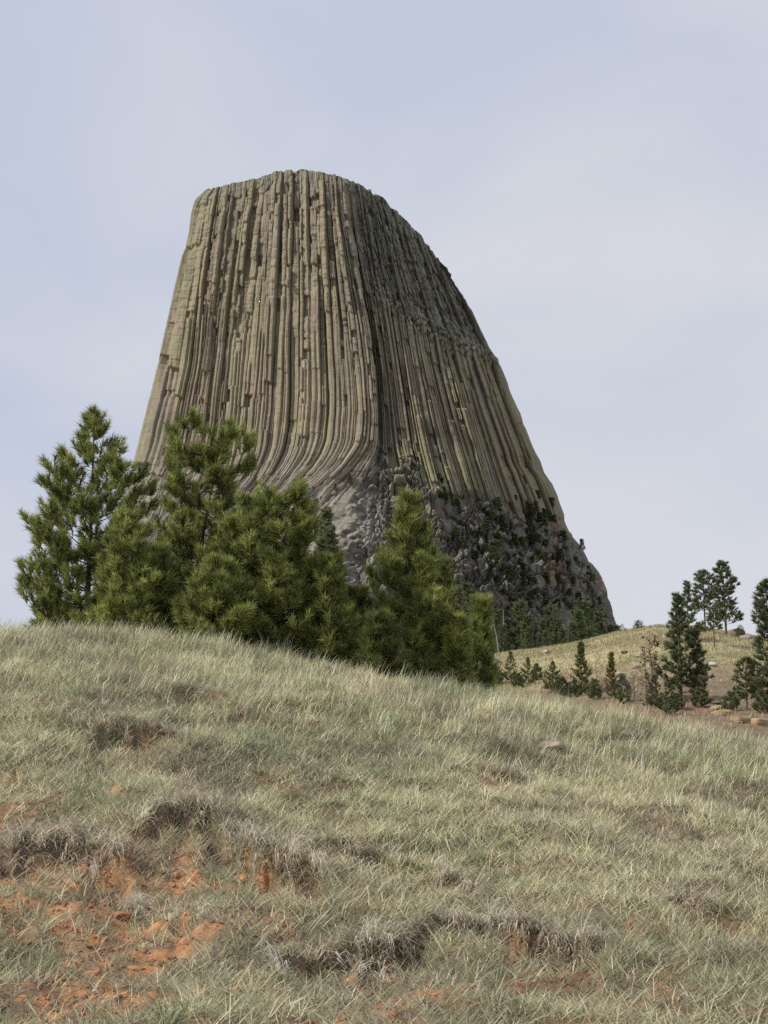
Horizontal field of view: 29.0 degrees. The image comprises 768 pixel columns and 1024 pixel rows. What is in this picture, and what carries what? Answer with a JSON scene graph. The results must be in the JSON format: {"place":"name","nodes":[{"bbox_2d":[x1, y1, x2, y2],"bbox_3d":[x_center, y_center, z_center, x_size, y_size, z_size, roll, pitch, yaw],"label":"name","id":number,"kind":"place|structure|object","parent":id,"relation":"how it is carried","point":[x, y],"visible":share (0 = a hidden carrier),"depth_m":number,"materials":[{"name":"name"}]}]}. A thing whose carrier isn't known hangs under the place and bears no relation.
{"place":"outdoors","nodes":[
{"label":"outdoors","id":0,"kind":"place"},
{"bbox_2d":[0,613,767,1023],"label":"hill","id":1,"kind":"structure","parent":0,"point":[118,881],"depth_m":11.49,"materials":[{"name":"beige plant"}]},
{"bbox_2d":[23,589,63,629],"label":"pine tree","id":2,"kind":"object","parent":1,"relation":"on","point":[34,619],"visible":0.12,"depth_m":28.93,"materials":[{"name":"green plant"}]},
{"bbox_2d":[12,402,160,629],"bbox_3d":[-5.423,0.442,27.380,2.707,5.098,2.537,0,-10,0],"label":"pine tree","id":3,"kind":"object","parent":1,"relation":"on","point":[62,553],"visible":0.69,"depth_m":26.91,"materials":[{"name":"green plant"}]},
{"bbox_2d":[113,911,133,920],"bbox_3d":[-1.755,2.713,9.972,0.154,0.077,0.156,0,-10,0],"label":"rock","id":4,"kind":"object","parent":1,"relation":"on","point":[124,914],"visible":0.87,"depth_m":9.93,"materials":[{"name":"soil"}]},
{"bbox_2d":[82,505,173,632],"bbox_3d":[-4.236,1.100,24.659,1.510,2.520,1.340,0,-10,0],"label":"pine tree","id":5,"kind":"object","parent":1,"relation":"on","point":[129,531],"visible":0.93,"depth_m":24.46,"materials":[{"name":"green plant"}]},
{"bbox_2d":[125,539,182,635],"bbox_3d":[-3.869,1.393,25.127,1.327,2.011,1.280,0,-10,0],"label":"pine tree","id":6,"kind":"object","parent":1,"relation":"on","point":[166,560],"visible":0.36,"depth_m":25.00,"materials":[{"name":"green plant"}]},
{"bbox_2d":[148,403,261,629],"bbox_3d":[-3.378,0.456,26.388,2.478,4.607,2.349,0,-10,0],"label":"pine tree","id":7,"kind":"object","parent":1,"relation":"on","point":[183,533],"visible":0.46,"depth_m":26.20,"materials":[{"name":"green plant"}]},
{"bbox_2d":[168,550,266,645],"bbox_3d":[-2.626,1.411,24.113,1.546,1.699,1.583,9,-14,-43],"label":"pine tree","id":8,"kind":"object","parent":1,"relation":"on","point":[219,573],"visible":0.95,"depth_m":23.89,"materials":[{"name":"green plant"}]},
{"bbox_2d":[236,874,249,884],"bbox_3d":[-1.089,2.803,11.318,0.139,0.096,0.199,0,-10,0],"label":"earth clod","id":9,"kind":"object","parent":1,"relation":"on","point":[242,877],"visible":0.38,"depth_m":11.26,"materials":[{"name":"soil"}]},
{"bbox_2d":[198,475,350,657],"bbox_3d":[-1.932,0.991,25.280,2.883,3.425,2.512,0,-10,0],"label":"pine tree","id":10,"kind":"object","parent":1,"relation":"on","point":[282,580],"visible":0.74,"depth_m":24.79,"materials":[{"name":"green plant"}]},
{"bbox_2d":[292,547,364,665],"bbox_3d":[-0.904,1.602,24.560,1.229,2.201,1.279,0,-10,0],"label":"pine tree","id":11,"kind":"object","parent":1,"relation":"on","point":[330,572],"visible":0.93,"depth_m":24.37,"materials":[{"name":"green plant"}]},
{"bbox_2d":[333,580,373,667],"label":"pine tree","id":12,"kind":"object","parent":1,"relation":"on","point":[359,593],"visible":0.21,"depth_m":26.01,"materials":[{"name":"green plant"}]},
{"bbox_2d":[0,784,722,1023],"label":"soil crumbs","id":13,"kind":"object","parent":1,"relation":"on","point":[159,963],"visible":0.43,"depth_m":9.19,"materials":[{"name":"brown soil"}]},
{"bbox_2d":[0,676,729,990],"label":"hanging grass","id":14,"kind":"structure","parent":1,"relation":"on","point":[258,840],"depth_m":11.48,"materials":[{"name":"grey plant"}]},
{"bbox_2d":[346,604,416,679],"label":"pine tree","id":15,"kind":"object","parent":1,"relation":"on","point":[380,639],"visible":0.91,"depth_m":23.82,"materials":[{"name":"green plant"}]},
{"bbox_2d":[362,485,459,680],"bbox_3d":[0.448,1.410,26.212,1.834,3.885,2.058,0,-10,0],"label":"pine tree","id":16,"kind":"object","parent":1,"relation":"on","point":[424,629],"visible":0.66,"depth_m":25.87,"materials":[{"name":"green plant"}]},
{"bbox_2d":[421,552,462,659],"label":"pine tree","id":17,"kind":"object","parent":1,"relation":"on","point":[446,574],"visible":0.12,"depth_m":29.06,"materials":[{"name":"green plant"}]},
{"bbox_2d":[437,605,479,689],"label":"pine tree","id":18,"kind":"object","parent":1,"relation":"on","point":[456,652],"visible":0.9,"depth_m":25.36,"materials":[{"name":"green plant"}]},
{"bbox_2d":[466,591,502,691],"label":"pine tree","id":19,"kind":"object","parent":1,"relation":"on","point":[484,642],"visible":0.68,"depth_m":27.40,"materials":[{"name":"green plant"}]},
{"bbox_2d":[539,740,564,750],"bbox_3d":[2.117,2.954,18.795,0.350,0.135,0.293,0,-10,0],"label":"stone","id":20,"kind":"object","parent":1,"relation":"on","point":[560,744],"visible":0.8,"depth_m":18.71,"materials":[{"name":"stone"}]},
{"bbox_2d":[0,0,767,635],"label":"sky","id":21,"kind":"structure","parent":0,"point":[590,177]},
{"bbox_2d":[475,623,767,741],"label":"ridge","id":22,"kind":"structure","parent":0,"point":[721,684],"depth_m":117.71,"materials":[{"name":"beige plant"}]},
{"bbox_2d":[495,665,505,683],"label":"bush","id":23,"kind":"object","parent":22,"relation":"on","point":[500,676],"visible":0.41,"depth_m":130.79,"materials":[{"name":"green plant"}]},
{"bbox_2d":[503,651,517,680],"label":"pine tree","id":24,"kind":"object","parent":22,"relation":"on","point":[510,657],"visible":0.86,"depth_m":132.58,"materials":[{"name":"green plant"}]},
{"bbox_2d":[511,672,523,687],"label":"bush","id":25,"kind":"object","parent":22,"relation":"on","point":[517,677],"visible":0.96,"depth_m":126.24,"materials":[{"name":"green plant"}]},
{"bbox_2d":[518,657,537,683],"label":"pine tree","id":26,"kind":"object","parent":22,"relation":"on","point":[532,678],"visible":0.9,"depth_m":127.99,"materials":[{"name":"green plant"}]},
{"bbox_2d":[532,662,543,679],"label":"bush","id":27,"kind":"object","parent":22,"relation":"on","point":[538,668],"visible":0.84,"depth_m":129.83,"materials":[{"name":"green plant"}]},
{"bbox_2d":[542,660,563,690],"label":"pine tree","id":28,"kind":"object","parent":22,"relation":"on","point":[550,677],"visible":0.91,"depth_m":110.24,"materials":[{"name":"green plant"}]},
{"bbox_2d":[553,675,569,693],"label":"bush","id":29,"kind":"object","parent":22,"relation":"on","point":[560,682],"visible":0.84,"depth_m":109.22,"materials":[{"name":"green plant"}]},
{"bbox_2d":[560,679,587,697],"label":"bush","id":30,"kind":"object","parent":22,"relation":"on","point":[571,687],"visible":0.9,"depth_m":107.91,"materials":[{"name":"green plant"}]},
{"bbox_2d":[569,640,591,692],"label":"pine tree","id":31,"kind":"object","parent":22,"relation":"on","point":[580,647],"visible":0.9,"depth_m":109.09,"materials":[{"name":"green plant"}]},
{"bbox_2d":[586,677,602,698],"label":"bush","id":32,"kind":"object","parent":22,"relation":"on","point":[594,690],"visible":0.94,"depth_m":100.92,"materials":[{"name":"green plant"}]},
{"bbox_2d":[589,671,613,693],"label":"bare shrub","id":33,"kind":"object","parent":22,"relation":"on","point":[602,691],"visible":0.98,"depth_m":100.34,"materials":[{"name":"plant"}]},
{"bbox_2d":[602,651,617,697],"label":"pine tree","id":34,"kind":"object","parent":22,"relation":"on","point":[611,665],"visible":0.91,"depth_m":100.84,"materials":[{"name":"green plant"}]},
{"bbox_2d":[611,673,631,703],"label":"bush","id":35,"kind":"object","parent":22,"relation":"on","point":[620,691],"visible":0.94,"depth_m":98.10,"materials":[{"name":"green plant"}]},
{"bbox_2d":[616,668,648,704],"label":"bare shrub","id":36,"kind":"object","parent":22,"relation":"on","point":[635,686],"visible":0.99,"depth_m":96.33,"materials":[{"name":"plant"}]},
{"bbox_2d":[632,620,644,628],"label":"bush","id":37,"kind":"object","parent":22,"relation":"on","point":[637,625],"visible":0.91,"depth_m":176.21,"materials":[{"name":"green plant"}]},
{"bbox_2d":[637,649,651,694],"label":"bare tree","id":38,"kind":"object","parent":22,"relation":"on","point":[644,669],"visible":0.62,"depth_m":102.90,"materials":[{"name":"brown wood"}]},
{"bbox_2d":[635,634,669,695],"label":"bare tree","id":39,"kind":"object","parent":22,"relation":"on","point":[651,665],"visible":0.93,"depth_m":100.49,"materials":[{"name":"plant"}]},
{"bbox_2d":[642,674,667,707],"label":"juniper","id":40,"kind":"object","parent":22,"relation":"on","point":[652,699],"visible":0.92,"depth_m":94.17,"materials":[{"name":"green plant"}]},
{"bbox_2d":[657,679,681,714],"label":"juniper","id":41,"kind":"object","parent":22,"relation":"on","point":[669,708],"visible":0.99,"depth_m":89.15,"materials":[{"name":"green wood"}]},
{"bbox_2d":[668,691,686,707],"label":"bush","id":42,"kind":"object","parent":22,"relation":"on","point":[677,697],"visible":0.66,"depth_m":93.70,"materials":[{"name":"green plant"}]},
{"bbox_2d":[651,591,709,699],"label":"pine tree","id":43,"kind":"object","parent":22,"relation":"on","point":[676,654],"visible":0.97,"depth_m":99.62,"materials":[{"name":"green plant"}]},
{"bbox_2d":[670,580,705,635],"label":"pine tree","id":44,"kind":"object","parent":22,"relation":"on","point":[686,593],"visible":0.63,"depth_m":150.20,"materials":[{"name":"green plant"}]},
{"bbox_2d":[683,628,713,700],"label":"pine tree","id":45,"kind":"object","parent":22,"relation":"on","point":[696,634],"visible":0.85,"depth_m":99.59,"materials":[{"name":"green plant"}]},
{"bbox_2d":[690,686,712,706],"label":"bush","id":46,"kind":"object","parent":22,"relation":"on","point":[696,695],"visible":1,"depth_m":94.66,"materials":[{"name":"green plant"}]},
{"bbox_2d":[691,569,718,632],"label":"pine tree","id":47,"kind":"object","parent":22,"relation":"on","point":[707,597],"visible":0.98,"depth_m":164.23,"materials":[{"name":"green plant"}]},
{"bbox_2d":[706,606,722,646],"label":"pine tree","id":48,"kind":"object","parent":22,"relation":"on","point":[710,614],"visible":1,"depth_m":141.84,"materials":[{"name":"green plant"}]},
{"bbox_2d":[711,710,733,714],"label":"sandstone slab","id":49,"kind":"structure","parent":22,"relation":"on","point":[722,711],"depth_m":91.07,"materials":[{"name":"beige stone"}]},
{"bbox_2d":[711,560,744,634],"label":"pine tree","id":50,"kind":"object","parent":22,"relation":"on","point":[724,592],"visible":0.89,"depth_m":168.62,"materials":[{"name":"green plant"}]},
{"bbox_2d":[720,690,741,709],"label":"bush","id":51,"kind":"object","parent":22,"relation":"on","point":[732,695],"visible":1,"depth_m":92.56,"materials":[{"name":"green plant"}]},
{"bbox_2d":[727,628,745,635],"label":"boulder","id":52,"kind":"object","parent":22,"relation":"on","point":[733,631],"visible":0.57,"depth_m":170.37,"materials":[{"name":"stone"}]},
{"bbox_2d":[729,716,750,722],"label":"sandstone slab","id":53,"kind":"structure","parent":22,"relation":"on","point":[738,719],"depth_m":85.54,"materials":[{"name":"beige stone"}]},
{"bbox_2d":[731,656,759,707],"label":"pine tree","id":54,"kind":"object","parent":22,"relation":"on","point":[742,694],"visible":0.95,"depth_m":94.61,"materials":[{"name":"green plant"}]},
{"bbox_2d":[740,634,752,639],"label":"boulder","id":55,"kind":"object","parent":22,"relation":"on","point":[749,636],"visible":0.66,"depth_m":163.43,"materials":[{"name":"stone"}]},
{"bbox_2d":[745,576,767,695],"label":"pine tree","id":56,"kind":"object","parent":22,"relation":"on","point":[762,610],"visible":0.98,"depth_m":94.88,"materials":[{"name":"green plant"}]},
{"bbox_2d":[750,718,767,725],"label":"sandstone slab","id":57,"kind":"structure","parent":22,"relation":"on","point":[760,721],"depth_m":85.24,"materials":[{"name":"beige stone"}]},
{"bbox_2d":[751,688,767,712],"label":"bush","id":58,"kind":"object","parent":22,"relation":"on","point":[757,703],"visible":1,"depth_m":91.38,"materials":[{"name":"green plant"}]},
{"bbox_3d":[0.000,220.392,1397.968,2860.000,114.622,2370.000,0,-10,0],"label":"hill","id":59,"kind":"structure","parent":0,"visible":0},
{"bbox_2d":[313,536,329,564],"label":"pine tree","id":60,"kind":"object","parent":59,"relation":"on","point":[321,543],"visible":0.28,"depth_m":615.50,"materials":[{"name":"green plant"}]},
{"bbox_2d":[326,543,341,556],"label":"pine tree","id":61,"kind":"object","parent":59,"relation":"on","point":[332,548],"visible":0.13,"depth_m":620.27,"materials":[{"name":"green plant"}]},
{"bbox_2d":[90,169,616,656],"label":"rock tower","id":62,"kind":"structure","parent":59,"relation":"on","point":[322,333],"depth_m":755.24,"materials":[{"name":"grey stone"}]},
{"bbox_2d":[315,505,335,549],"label":"pine tree","id":63,"kind":"object","parent":62,"relation":"on","point":[327,513],"visible":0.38,"depth_m":648.07,"materials":[{"name":"green plant"}]},
{"bbox_2d":[321,524,340,549],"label":"pine tree","id":64,"kind":"object","parent":62,"relation":"on","point":[330,535],"visible":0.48,"depth_m":626.86,"materials":[{"name":"green plant"}]},
{"bbox_2d":[450,526,460,537],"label":"pine tree","id":65,"kind":"object","parent":62,"relation":"on","point":[455,529],"visible":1,"depth_m":694.53,"materials":[{"name":"green plant"}]},
{"bbox_2d":[456,536,467,547],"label":"pine tree","id":66,"kind":"object","parent":62,"relation":"on","point":[461,538],"visible":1,"depth_m":690.97,"materials":[{"name":"green plant"}]},
{"bbox_2d":[479,543,487,552],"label":"pine tree","id":67,"kind":"object","parent":62,"relation":"on","point":[482,550],"visible":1,"depth_m":697.77,"materials":[{"name":"green plant"}]},
{"bbox_2d":[482,520,492,532],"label":"pine tree","id":68,"kind":"object","parent":62,"relation":"on","point":[488,524],"visible":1,"depth_m":706.70,"materials":[{"name":"green plant"}]},
{"bbox_2d":[489,552,499,563],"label":"pine tree","id":69,"kind":"object","parent":62,"relation":"on","point":[496,557],"visible":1,"depth_m":691.19,"materials":[{"name":"green plant"}]},
{"bbox_2d":[491,499,500,509],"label":"pine tree","id":70,"kind":"object","parent":62,"relation":"on","point":[497,501],"visible":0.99,"depth_m":723.30,"materials":[{"name":"green plant"}]},
{"bbox_2d":[491,540,504,550],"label":"pine tree","id":71,"kind":"object","parent":62,"relation":"on","point":[496,542],"visible":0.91,"depth_m":700.10,"materials":[{"name":"green plant"}]},
{"bbox_2d":[493,531,503,541],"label":"pine tree","id":72,"kind":"object","parent":62,"relation":"on","point":[497,535],"visible":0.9,"depth_m":710.51,"materials":[{"name":"green plant"}]},
{"bbox_2d":[497,515,509,526],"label":"pine tree","id":73,"kind":"object","parent":62,"relation":"on","point":[501,518],"visible":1,"depth_m":722.04,"materials":[{"name":"green plant"}]},
{"bbox_2d":[499,522,509,533],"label":"pine tree","id":74,"kind":"object","parent":62,"relation":"on","point":[504,525],"visible":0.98,"depth_m":718.27,"materials":[{"name":"green plant"}]},
{"bbox_2d":[502,569,515,580],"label":"pine tree","id":75,"kind":"object","parent":62,"relation":"on","point":[507,570],"visible":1,"depth_m":691.92,"materials":[{"name":"green plant"}]},
{"bbox_2d":[518,536,528,547],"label":"pine tree","id":76,"kind":"object","parent":62,"relation":"on","point":[521,538],"visible":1,"depth_m":721.88,"materials":[{"name":"green plant"}]},
{"bbox_2d":[524,526,532,537],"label":"pine tree","id":77,"kind":"object","parent":62,"relation":"on","point":[528,531],"visible":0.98,"depth_m":730.09,"materials":[{"name":"green plant"}]},
{"bbox_2d":[525,503,538,514],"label":"pine tree","id":78,"kind":"object","parent":62,"relation":"on","point":[531,508],"visible":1,"depth_m":746.11,"materials":[{"name":"green plant"}]},
{"bbox_2d":[531,532,540,541],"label":"pine tree","id":79,"kind":"object","parent":62,"relation":"on","point":[536,536],"visible":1,"depth_m":726.51,"materials":[{"name":"green plant"}]},
{"bbox_2d":[531,587,541,598],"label":"pine tree","id":80,"kind":"object","parent":62,"relation":"on","point":[538,595],"visible":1,"depth_m":703.17,"materials":[{"name":"green plant"}]},
{"bbox_2d":[533,549,544,559],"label":"pine tree","id":81,"kind":"object","parent":62,"relation":"on","point":[538,551],"visible":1,"depth_m":720.71,"materials":[{"name":"green plant"}]},
{"bbox_2d":[555,573,562,584],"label":"pine tree","id":82,"kind":"object","parent":62,"relation":"on","point":[559,581],"visible":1,"depth_m":726.39,"materials":[{"name":"green plant"}]},
{"bbox_2d":[555,551,565,561],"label":"pine tree","id":83,"kind":"object","parent":62,"relation":"on","point":[560,554],"visible":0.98,"depth_m":735.73,"materials":[{"name":"green plant"}]},
{"bbox_2d":[558,530,567,540],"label":"pine tree","id":84,"kind":"object","parent":62,"relation":"on","point":[564,532],"visible":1,"depth_m":768.71,"materials":[{"name":"green plant"}]},
{"bbox_2d":[579,538,585,550],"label":"pine tree","id":85,"kind":"object","parent":62,"relation":"on","point":[581,544],"visible":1,"depth_m":790.01,"materials":[{"name":"green plant"}]},
{"bbox_2d":[458,580,475,630],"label":"pine tree","id":86,"kind":"object","parent":59,"relation":"on","point":[466,588],"visible":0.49,"depth_m":617.23,"materials":[{"name":"green plant"}]},
{"bbox_2d":[467,594,483,636],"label":"pine tree","id":87,"kind":"object","parent":59,"relation":"on","point":[473,631],"visible":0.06,"depth_m":601.99,"materials":[{"name":"green plant"}]},
{"bbox_2d":[491,608,507,652],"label":"pine tree","id":88,"kind":"object","parent":59,"relation":"on","point":[497,619],"visible":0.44,"depth_m":590.40,"materials":[{"name":"green plant"}]},
{"bbox_2d":[496,623,507,652],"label":"pine tree","id":89,"kind":"object","parent":59,"relation":"on","point":[502,648],"visible":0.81,"depth_m":559.76,"materials":[{"name":"green plant"}]},
{"bbox_2d":[502,617,512,650],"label":"pine tree","id":90,"kind":"object","parent":59,"relation":"on","point":[508,628],"visible":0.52,"depth_m":599.86,"materials":[{"name":"green plant"}]},
{"bbox_2d":[507,599,528,650],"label":"pine tree","id":91,"kind":"object","parent":59,"relation":"on","point":[519,606],"visible":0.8,"depth_m":600.20,"materials":[{"name":"green plant"}]},
{"bbox_2d":[518,613,534,648],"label":"pine tree","id":92,"kind":"object","parent":59,"relation":"on","point":[528,620],"visible":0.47,"depth_m":580.58,"materials":[{"name":"green plant"}]},
{"bbox_2d":[523,625,534,648],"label":"pine tree","id":93,"kind":"object","parent":59,"relation":"on","point":[529,633],"visible":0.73,"depth_m":564.93,"materials":[{"name":"green plant"}]},
{"bbox_2d":[534,619,547,647],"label":"pine tree","id":94,"kind":"object","parent":59,"relation":"on","point":[542,624],"visible":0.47,"depth_m":585.13,"materials":[{"name":"green plant"}]},
{"bbox_2d":[540,629,550,646],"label":"pine tree","id":95,"kind":"object","parent":59,"relation":"on","point":[545,642],"visible":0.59,"depth_m":560.02,"materials":[{"name":"green plant"}]},
{"bbox_2d":[537,602,558,646],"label":"pine tree","id":96,"kind":"object","parent":59,"relation":"on","point":[550,611],"visible":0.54,"depth_m":601.37,"materials":[{"name":"green plant"}]},
{"bbox_2d":[551,618,564,645],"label":"pine tree","id":97,"kind":"object","parent":59,"relation":"on","point":[558,623],"visible":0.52,"depth_m":590.01,"materials":[{"name":"green plant"}]},
{"bbox_2d":[556,627,566,644],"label":"pine tree","id":98,"kind":"object","parent":59,"relation":"on","point":[561,635],"visible":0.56,"depth_m":569.81,"materials":[{"name":"green plant"}]},
{"bbox_2d":[567,621,578,643],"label":"pine tree","id":99,"kind":"object","parent":59,"relation":"on","point":[572,630],"visible":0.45,"depth_m":580.39,"materials":[{"name":"green plant"}]},
{"bbox_2d":[567,608,586,641],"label":"pine tree","id":100,"kind":"object","parent":59,"relation":"on","point":[578,619],"visible":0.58,"depth_m":610.93,"materials":[{"name":"green plant"}]},
{"bbox_2d":[576,599,594,638],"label":"pine tree","id":101,"kind":"object","parent":59,"relation":"on","point":[584,606],"visible":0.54,"depth_m":641.05,"materials":[{"name":"green plant"}]},
{"bbox_2d":[590,609,606,636],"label":"pine tree","id":102,"kind":"object","parent":59,"relation":"on","point":[599,619],"visible":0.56,"depth_m":620.48,"materials":[{"name":"green plant"}]},
{"bbox_2d":[605,622,615,634],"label":"pine tree","id":103,"kind":"object","parent":59,"relation":"on","point":[610,629],"visible":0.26,"depth_m":620.80,"materials":[{"name":"green plant"}]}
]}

